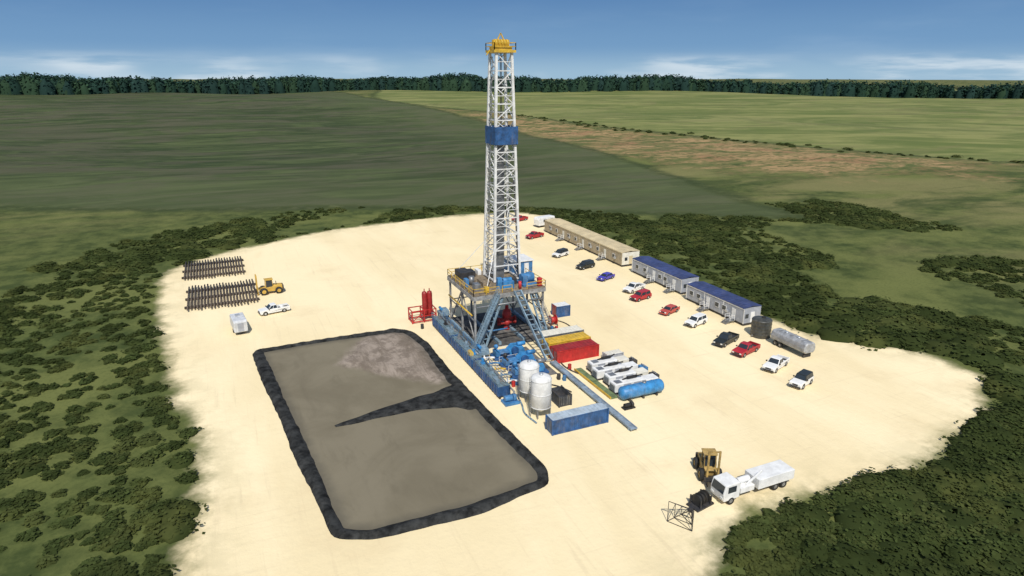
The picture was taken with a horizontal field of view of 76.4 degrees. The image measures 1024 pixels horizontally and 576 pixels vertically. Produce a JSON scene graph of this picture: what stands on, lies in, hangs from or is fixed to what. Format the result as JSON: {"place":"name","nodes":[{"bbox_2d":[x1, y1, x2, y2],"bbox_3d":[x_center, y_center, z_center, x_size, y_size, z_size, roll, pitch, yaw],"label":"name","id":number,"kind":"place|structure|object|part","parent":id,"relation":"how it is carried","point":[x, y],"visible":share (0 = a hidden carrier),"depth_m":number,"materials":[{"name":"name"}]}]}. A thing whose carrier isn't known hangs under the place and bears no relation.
{"place":"outdoors","nodes":[
{"label":"outdoors","id":0,"kind":"place"},
{"bbox_2d":[0,78,1023,575],"bbox_3d":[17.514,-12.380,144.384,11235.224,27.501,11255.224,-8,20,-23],"label":"ground","id":1,"kind":"structure","parent":0,"point":[80,174],"depth_m":146.63,"materials":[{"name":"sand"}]},
{"bbox_2d":[0,274,207,575],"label":"scrub thicket","id":2,"kind":"object","parent":1,"relation":"on","point":[114,535],"visible":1,"depth_m":81.37,"materials":[{"name":"green plant"}]},
{"bbox_2d":[182,259,245,278],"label":"pipe rack","id":3,"kind":"object","parent":1,"relation":"on","point":[212,269],"visible":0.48,"depth_m":154.84,"materials":[{"name":"metal"}]},
{"bbox_2d":[207,259,208,276],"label":"drill pipe","id":4,"kind":"object","parent":3,"relation":"on","point":[207,267],"visible":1,"depth_m":154.71,"materials":[{"name":"metal"}]},
{"bbox_2d":[210,259,211,277],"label":"drill pipe","id":5,"kind":"object","parent":3,"relation":"on","point":[210,268],"visible":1,"depth_m":153.89,"materials":[{"name":"metal"}]},
{"bbox_2d":[184,283,259,309],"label":"pipe rack","id":6,"kind":"object","parent":1,"relation":"on","point":[258,298],"visible":0.49,"depth_m":135.54,"materials":[{"name":"metal"}]},
{"bbox_2d":[187,287,189,310],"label":"drill pipe","id":7,"kind":"object","parent":6,"relation":"on","point":[188,298],"visible":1,"depth_m":133.42,"materials":[{"name":"metal"}]},
{"bbox_2d":[190,285,192,309],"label":"drill pipe","id":8,"kind":"object","parent":6,"relation":"on","point":[191,297],"visible":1,"depth_m":133.66,"materials":[{"name":"metal"}]},
{"bbox_2d":[193,285,195,308],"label":"drill pipe","id":9,"kind":"object","parent":6,"relation":"on","point":[194,297],"visible":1,"depth_m":134.71,"materials":[{"name":"metal"}]},
{"bbox_2d":[197,285,198,308],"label":"drill pipe","id":10,"kind":"object","parent":6,"relation":"on","point":[198,297],"visible":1,"depth_m":134.02,"materials":[{"name":"metal"}]},
{"bbox_2d":[200,285,201,308],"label":"drill pipe","id":11,"kind":"object","parent":6,"relation":"on","point":[201,298],"visible":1,"depth_m":132.87,"materials":[{"name":"metal"}]},
{"bbox_2d":[207,284,208,306],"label":"drill pipe","id":12,"kind":"object","parent":6,"relation":"on","point":[207,297],"visible":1,"depth_m":133.87,"materials":[{"name":"metal"}]},
{"bbox_2d":[210,284,211,307],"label":"drill pipe","id":13,"kind":"object","parent":6,"relation":"on","point":[210,296],"visible":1,"depth_m":134.74,"materials":[{"name":"metal"}]},
{"bbox_2d":[213,284,214,307],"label":"drill pipe","id":14,"kind":"object","parent":6,"relation":"on","point":[214,295],"visible":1,"depth_m":135.28,"materials":[{"name":"metal"}]},
{"bbox_2d":[216,283,218,306],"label":"drill pipe","id":15,"kind":"object","parent":6,"relation":"on","point":[217,294],"visible":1,"depth_m":136.55,"materials":[{"name":"metal"}]},
{"bbox_2d":[219,283,221,305],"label":"drill pipe","id":16,"kind":"object","parent":6,"relation":"on","point":[220,294],"visible":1,"depth_m":135.49,"materials":[{"name":"metal"}]},
{"bbox_2d":[222,282,224,305],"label":"drill pipe","id":17,"kind":"object","parent":6,"relation":"on","point":[223,294],"visible":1,"depth_m":135.63,"materials":[{"name":"metal"}]},
{"bbox_2d":[225,283,227,305],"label":"drill pipe","id":18,"kind":"object","parent":6,"relation":"on","point":[226,293],"visible":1,"depth_m":135.94,"materials":[{"name":"metal"}]},
{"bbox_2d":[228,282,231,305],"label":"drill pipe","id":19,"kind":"object","parent":6,"relation":"on","point":[229,294],"visible":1,"depth_m":135.91,"materials":[{"name":"metal"}]},
{"bbox_2d":[231,282,234,305],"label":"drill pipe","id":20,"kind":"object","parent":6,"relation":"on","point":[233,293],"visible":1,"depth_m":136.51,"materials":[{"name":"metal"}]},
{"bbox_2d":[234,282,237,304],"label":"drill pipe","id":21,"kind":"object","parent":6,"relation":"on","point":[236,293],"visible":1,"depth_m":137.12,"materials":[{"name":"metal"}]},
{"bbox_2d":[237,281,241,303],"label":"drill pipe","id":22,"kind":"object","parent":6,"relation":"on","point":[239,292],"visible":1,"depth_m":137.25,"materials":[{"name":"metal"}]},
{"bbox_2d":[240,280,244,302],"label":"drill pipe","id":23,"kind":"object","parent":6,"relation":"on","point":[242,291],"visible":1,"depth_m":137.69,"materials":[{"name":"metal"}]},
{"bbox_2d":[243,281,247,303],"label":"drill pipe","id":24,"kind":"object","parent":6,"relation":"on","point":[245,292],"visible":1,"depth_m":136.88,"materials":[{"name":"metal"}]},
{"bbox_2d":[246,279,250,301],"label":"drill pipe","id":25,"kind":"object","parent":6,"relation":"on","point":[248,290],"visible":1,"depth_m":138.01,"materials":[{"name":"metal"}]},
{"bbox_2d":[249,279,253,301],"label":"drill pipe","id":26,"kind":"object","parent":6,"relation":"on","point":[251,290],"visible":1,"depth_m":138.01,"materials":[{"name":"metal"}]},
{"bbox_2d":[251,279,257,300],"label":"drill pipe","id":27,"kind":"object","parent":6,"relation":"on","point":[254,290],"visible":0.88,"depth_m":137.76,"materials":[{"name":"metal"}]},
{"bbox_2d":[229,312,247,332],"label":"utility trailer","id":28,"kind":"object","parent":1,"relation":"on","point":[238,321],"visible":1,"depth_m":116.02,"materials":[{"name":"white metal"}]},
{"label":"rear door","id":29,"kind":"part","parent":28,"relation":"part of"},
{"bbox_2d":[251,274,283,295],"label":"forklift","id":30,"kind":"object","parent":1,"relation":"on","point":[270,285],"visible":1,"depth_m":137.68,"materials":[{"name":"yellow paint"}]},
{"bbox_2d":[258,302,289,315],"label":"pickup truck","id":31,"kind":"object","parent":1,"relation":"on","point":[273,307],"visible":1,"depth_m":126.33,"materials":[{"name":"white paint"}]},
{"bbox_2d":[26,205,637,290],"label":"scrub thicket","id":32,"kind":"object","parent":1,"relation":"on","point":[245,228],"visible":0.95,"depth_m":178.06,"materials":[{"name":"green plant"}]},
{"bbox_2d":[264,333,536,529],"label":"mud pit surface","id":33,"kind":"object","parent":1,"relation":"in","point":[376,473],"visible":1,"depth_m":83.13,"materials":[{"name":"liquid"}]},
{"bbox_2d":[252,328,548,539],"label":"earth berm","id":34,"kind":"structure","parent":1,"relation":"on","point":[304,459],"depth_m":77.47,"materials":[{"name":"soil"}]},
{"bbox_2d":[335,382,475,426],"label":"earth spur","id":35,"kind":"structure","parent":1,"relation":"on","point":[453,396],"depth_m":91.17,"materials":[{"name":"soil"}]},
{"bbox_2d":[408,288,436,323],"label":"gas separator","id":36,"kind":"object","parent":1,"relation":"on","point":[427,305],"visible":0.95,"depth_m":122.44,"materials":[{"name":"red paint"}]},
{"bbox_2d":[437,306,449,316],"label":"shale shaker","id":37,"kind":"object","parent":1,"relation":"on","point":[445,310],"visible":0.88,"depth_m":123.16,"materials":[{"name":"blue metal"}]},
{"bbox_2d":[432,312,459,344],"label":"mud tank","id":38,"kind":"object","parent":1,"relation":"on","point":[443,327],"visible":0.96,"depth_m":115.47,"materials":[{"name":"metal"}]},
{"bbox_2d":[450,332,482,369],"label":"mud tank","id":39,"kind":"object","parent":1,"relation":"on","point":[464,349],"visible":0.98,"depth_m":106.22,"materials":[{"name":"metal"}]},
{"bbox_2d":[474,344,488,359],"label":"shale shaker","id":40,"kind":"object","parent":1,"relation":"on","point":[484,348],"visible":0.77,"depth_m":105.72,"materials":[{"name":"blue metal"}]},
{"bbox_2d":[473,356,509,398],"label":"mud tank","id":41,"kind":"object","parent":1,"relation":"on","point":[493,379],"visible":0.98,"depth_m":96.18,"materials":[{"name":"metal"}]},
{"bbox_2d":[445,307,549,348],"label":"timber mat","id":42,"kind":"object","parent":1,"relation":"on","point":[509,338],"visible":0.36,"depth_m":119.18,"materials":[{"name":"wood"}]},
{"bbox_2d":[447,33,553,360],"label":"drilling rig","id":43,"kind":"object","parent":42,"relation":"on","point":[508,275],"visible":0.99,"depth_m":111.95,"materials":[{"name":"paint"}]},
{"bbox_2d":[497,305,515,329],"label":"blowout preventer","id":44,"kind":"object","parent":42,"relation":"on","point":[506,319],"visible":0.95,"depth_m":117.80,"materials":[{"name":"red paint"}]},
{"bbox_2d":[501,386,519,406],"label":"charge pump","id":45,"kind":"object","parent":1,"relation":"on","point":[509,400],"visible":1,"depth_m":91.65,"materials":[{"name":"blue paint"}]},
{"bbox_2d":[0,72,1023,98],"bbox_3d":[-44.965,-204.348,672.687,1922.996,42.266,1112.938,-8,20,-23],"label":"forest","id":46,"kind":"object","parent":1,"relation":"on","point":[22,83],"visible":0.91,"depth_m":988.26,"materials":[{"name":"green plant"}]},
{"bbox_2d":[511,215,527,220],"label":"pickup truck","id":47,"kind":"object","parent":1,"relation":"on","point":[521,217],"visible":0.74,"depth_m":207.02,"materials":[{"name":"red paint"}]},
{"bbox_2d":[516,394,536,423],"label":"supply hose","id":48,"kind":"object","parent":1,"relation":"on","point":[530,418],"visible":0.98,"depth_m":89.06,"materials":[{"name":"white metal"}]},
{"bbox_2d":[518,359,538,402],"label":"storage silo","id":49,"kind":"object","parent":1,"relation":"on","point":[528,368],"visible":0.75,"depth_m":91.35,"materials":[{"name":"paint"}]},
{"bbox_2d":[525,231,543,238],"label":"pickup truck","id":50,"kind":"object","parent":1,"relation":"on","point":[532,234],"visible":1,"depth_m":185.21,"materials":[{"name":"red paint"}]},
{"bbox_2d":[529,372,551,419],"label":"storage silo","id":51,"kind":"object","parent":1,"relation":"on","point":[540,391],"visible":0.99,"depth_m":86.85,"materials":[{"name":"paint"}]},
{"bbox_2d":[534,215,554,226],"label":"camper trailer","id":52,"kind":"object","parent":1,"relation":"on","point":[539,221],"visible":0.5,"depth_m":198.49,"materials":[{"name":"white paint"}]},
{"bbox_2d":[547,315,557,325],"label":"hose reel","id":53,"kind":"object","parent":1,"relation":"on","point":[554,319],"visible":0.8,"depth_m":120.20,"materials":[{"name":"red paint"}]},
{"bbox_2d":[536,325,583,346],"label":"equipment container","id":54,"kind":"object","parent":1,"relation":"on","point":[561,331],"visible":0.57,"depth_m":111.64,"materials":[{"name":"grey metal"}]},
{"bbox_2d":[552,248,568,257],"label":"parked suv","id":55,"kind":"object","parent":1,"relation":"on","point":[559,253],"visible":1,"depth_m":166.10,"materials":[{"name":"white paint"}]},
{"bbox_2d":[551,301,570,317],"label":"accumulator unit","id":56,"kind":"object","parent":1,"relation":"on","point":[560,309],"visible":0.93,"depth_m":125.01,"materials":[{"name":"blue paint"}]},
{"bbox_2d":[551,385,571,407],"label":"dark skip","id":57,"kind":"object","parent":1,"relation":"on","point":[561,395],"visible":0.83,"depth_m":91.51,"materials":[{"name":"paint"}]},
{"bbox_2d":[542,332,590,356],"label":"equipment container","id":58,"kind":"object","parent":1,"relation":"on","point":[562,339],"visible":0.59,"depth_m":108.92,"materials":[{"name":"metal"}]},
{"bbox_2d":[549,338,598,363],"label":"equipment container","id":59,"kind":"object","parent":1,"relation":"on","point":[575,350],"visible":0.99,"depth_m":105.95,"materials":[{"name":"metal"}]},
{"bbox_2d":[545,402,608,435],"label":"shipping container","id":60,"kind":"object","parent":1,"relation":"on","point":[569,420],"visible":1,"depth_m":85.08,"materials":[{"name":"metal"}]},
{"bbox_2d":[576,259,594,269],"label":"parked suv","id":61,"kind":"object","parent":1,"relation":"on","point":[584,264],"visible":1,"depth_m":155.87,"materials":[{"name":"black paint"}]},
{"bbox_2d":[544,218,639,266],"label":"site cabin","id":62,"kind":"object","parent":1,"relation":"on","point":[617,253],"visible":0.98,"depth_m":170.20,"materials":[{"name":"beige paint"},{"name":"dark steel"},{"name":"dark glass"}]},
{"bbox_2d":[550,360,637,430],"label":"pipe catwalk","id":63,"kind":"object","parent":1,"relation":"on","point":[626,422],"visible":0.97,"depth_m":93.27,"materials":[{"name":"paint"}]},
{"bbox_2d":[574,368,617,398],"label":"generator deck","id":64,"kind":"structure","parent":1,"relation":"on","point":[602,388],"depth_m":97.33,"materials":[{"name":"yellow paint"}]},
{"bbox_2d":[595,253,605,260],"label":"entrance steps","id":65,"kind":"structure","parent":1,"relation":"on","point":[600,258],"depth_m":163.17,"materials":[{"name":"grey metal"}]},
{"bbox_2d":[596,272,614,280],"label":"parked car","id":66,"kind":"object","parent":1,"relation":"on","point":[604,276],"visible":1,"depth_m":147.21,"materials":[{"name":"blue paint"}]},
{"bbox_2d":[586,354,628,372],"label":"generator set","id":67,"kind":"object","parent":1,"relation":"on","point":[602,361],"visible":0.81,"depth_m":102.31,"materials":[{"name":"white paint"}]},
{"bbox_2d":[602,349,623,356],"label":"switchgear box","id":68,"kind":"object","parent":1,"relation":"on","point":[617,352],"visible":0.64,"depth_m":106.38,"materials":[{"name":"grey metal"}]},
{"bbox_2d":[591,361,637,380],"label":"generator set","id":69,"kind":"object","parent":1,"relation":"on","point":[598,372],"visible":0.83,"depth_m":99.85,"materials":[{"name":"white paint"}]},
{"bbox_2d":[603,366,647,386],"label":"generator set","id":70,"kind":"object","parent":1,"relation":"on","point":[618,374],"visible":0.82,"depth_m":97.98,"materials":[{"name":"white paint"}]},
{"bbox_2d":[621,400,635,410],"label":"transfer pump","id":71,"kind":"object","parent":1,"relation":"on","point":[627,406],"visible":1,"depth_m":90.39,"materials":[{"name":"black metal"}]},
{"bbox_2d":[608,373,658,394],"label":"generator set","id":72,"kind":"object","parent":1,"relation":"on","point":[615,385],"visible":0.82,"depth_m":95.59,"materials":[{"name":"white paint"}]},
{"bbox_2d":[629,356,637,363],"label":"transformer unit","id":73,"kind":"object","parent":1,"relation":"on","point":[631,358],"visible":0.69,"depth_m":103.63,"materials":[{"name":"metal"}]},
{"bbox_2d":[623,282,645,293],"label":"pickup truck","id":74,"kind":"object","parent":1,"relation":"on","point":[631,287],"visible":0.98,"depth_m":139.11,"materials":[{"name":"white paint"}]},
{"bbox_2d":[629,288,651,301],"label":"parked suv","id":75,"kind":"object","parent":1,"relation":"on","point":[639,295],"visible":1,"depth_m":133.97,"materials":[{"name":"red paint"}]},
{"bbox_2d":[618,378,663,401],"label":"fuel tank","id":76,"kind":"object","parent":1,"relation":"on","point":[643,388],"visible":1,"depth_m":92.83,"materials":[{"name":"metal"}]},
{"bbox_2d":[638,363,648,373],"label":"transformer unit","id":77,"kind":"object","parent":1,"relation":"on","point":[643,366],"visible":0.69,"depth_m":101.15,"materials":[{"name":"blue paint"}]},
{"bbox_2d":[643,275,654,283],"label":"entrance steps","id":78,"kind":"structure","parent":1,"relation":"on","point":[649,280],"depth_m":145.32,"materials":[{"name":"grey metal"}]},
{"bbox_2d":[649,370,659,376],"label":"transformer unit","id":79,"kind":"object","parent":1,"relation":"on","point":[655,373],"visible":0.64,"depth_m":98.74,"materials":[{"name":"metal"}]},
{"bbox_2d":[632,256,698,294],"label":"site cabin","id":80,"kind":"object","parent":1,"relation":"on","point":[678,279],"visible":0.99,"depth_m":143.41,"materials":[{"name":"metal"}]},
{"bbox_2d":[663,284,674,293],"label":"entrance steps","id":81,"kind":"structure","parent":1,"relation":"on","point":[669,289],"depth_m":138.90,"materials":[{"name":"grey metal"}]},
{"bbox_2d":[659,304,679,315],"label":"parked car","id":82,"kind":"object","parent":1,"relation":"on","point":[668,309],"visible":1,"depth_m":126.25,"materials":[{"name":"red paint"}]},
{"bbox_2d":[667,501,693,530],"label":"lattice boom","id":83,"kind":"object","parent":1,"relation":"on","point":[691,509],"visible":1,"depth_m":67.59,"materials":[{"name":"metal"}]},
{"bbox_2d":[684,312,707,327],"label":"parked suv","id":84,"kind":"object","parent":1,"relation":"on","point":[695,320],"visible":1,"depth_m":120.16,"materials":[{"name":"white paint"}]},
{"bbox_2d":[686,489,713,512],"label":"cable winch","id":85,"kind":"object","parent":1,"relation":"on","point":[701,499],"visible":1,"depth_m":69.82,"materials":[{"name":"metal"}]},
{"bbox_2d":[696,301,708,311],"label":"entrance steps","id":86,"kind":"structure","parent":1,"relation":"on","point":[704,307],"depth_m":127.94,"materials":[{"name":"grey metal"}]},
{"bbox_2d":[693,448,721,486],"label":"wheel loader","id":87,"kind":"object","parent":1,"relation":"on","point":[705,460],"visible":0.91,"depth_m":74.15,"materials":[{"name":"paint"}]},
{"bbox_2d":[686,281,761,325],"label":"site cabin","id":88,"kind":"object","parent":1,"relation":"on","point":[722,302],"visible":0.98,"depth_m":125.32,"materials":[{"name":"metal"}]},
{"bbox_2d":[706,297,709,307],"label":"door","id":89,"kind":"structure","parent":88,"relation":"in","point":[707,298],"depth_m":128.28,"materials":[{"name":"white paint"}]},
{"bbox_2d":[731,308,735,318],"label":"door","id":90,"kind":"structure","parent":88,"relation":"in","point":[733,309],"depth_m":122.05,"materials":[{"name":"white paint"}]},
{"bbox_2d":[750,311,754,321],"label":"door","id":91,"kind":"structure","parent":88,"relation":"in","point":[752,313],"depth_m":120.45,"materials":[{"name":"white paint"}]},
{"bbox_2d":[713,331,739,347],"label":"pickup truck","id":92,"kind":"object","parent":1,"relation":"on","point":[723,339],"visible":1,"depth_m":111.67,"materials":[{"name":"black paint"}]},
{"bbox_2d":[721,313,734,324],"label":"entrance steps","id":93,"kind":"structure","parent":1,"relation":"on","point":[729,319],"depth_m":121.82,"materials":[{"name":"grey metal"}]},
{"bbox_2d":[731,341,760,357],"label":"pickup truck","id":94,"kind":"object","parent":1,"relation":"on","point":[743,349],"visible":1,"depth_m":107.63,"materials":[{"name":"red paint"}]},
{"bbox_2d":[710,459,794,504],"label":"service truck","id":95,"kind":"object","parent":1,"relation":"on","point":[727,487],"visible":1,"depth_m":71.42,"materials":[{"name":"white paint"}]},
{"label":"side window","id":96,"kind":"part","parent":95,"relation":"part of","materials":[{"name":"black glass"}]},
{"bbox_2d":[750,316,772,338],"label":"water tank","id":97,"kind":"object","parent":1,"relation":"on","point":[761,327],"visible":1,"depth_m":114.30,"materials":[{"name":"metal"}]},
{"bbox_2d":[508,112,1023,163],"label":"hedgerow","id":98,"kind":"object","parent":1,"relation":"on","point":[794,146],"visible":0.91,"depth_m":440.63,"materials":[{"name":"green plant"}]},
{"bbox_2d":[519,198,1023,430],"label":"scrub thicket","id":99,"kind":"object","parent":1,"relation":"on","point":[918,328],"visible":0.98,"depth_m":145.90,"materials":[{"name":"green plant"}]},
{"bbox_2d":[762,354,789,372],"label":"pickup truck","id":100,"kind":"object","parent":1,"relation":"on","point":[774,363],"visible":1,"depth_m":102.12,"materials":[{"name":"white paint"}]},
{"bbox_2d":[771,328,814,357],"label":"tank trailer","id":101,"kind":"object","parent":1,"relation":"on","point":[804,346],"visible":1,"depth_m":108.29,"materials":[{"name":"grey metal"}]},
{"bbox_2d":[789,369,813,388],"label":"off road car","id":102,"kind":"object","parent":1,"relation":"on","point":[802,378],"visible":1,"depth_m":96.64,"materials":[{"name":"white paint"}]},
{"bbox_2d":[719,400,1023,575],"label":"scrub thicket","id":103,"kind":"object","parent":1,"relation":"on","point":[895,522],"visible":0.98,"depth_m":66.42,"materials":[{"name":"green plant"}]},
{"bbox_2d":[0,0,1023,79],"label":"sky","id":104,"kind":"structure","parent":0,"point":[175,39],"materials":[{"name":"blue"}]},
{"bbox_2d":[490,347,556,374],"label":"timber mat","id":105,"kind":"object","parent":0,"point":[550,370],"visible":0.22,"depth_m":103.25,"materials":[{"name":"wood"}]},
{"bbox_2d":[490,341,525,360],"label":"mud pump","id":106,"kind":"object","parent":105,"relation":"on","point":[515,349],"visible":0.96,"depth_m":106.73,"materials":[{"name":"blue paint"}]},
{"bbox_2d":[498,349,535,369],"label":"mud pump","id":107,"kind":"object","parent":105,"relation":"on","point":[518,358],"visible":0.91,"depth_m":103.50,"materials":[{"name":"blue paint"}]},
{"bbox_2d":[508,358,548,378],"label":"mud pump","id":108,"kind":"object","parent":105,"relation":"on","point":[514,372],"visible":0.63,"depth_m":100.49,"materials":[{"name":"blue paint"}]}
]}

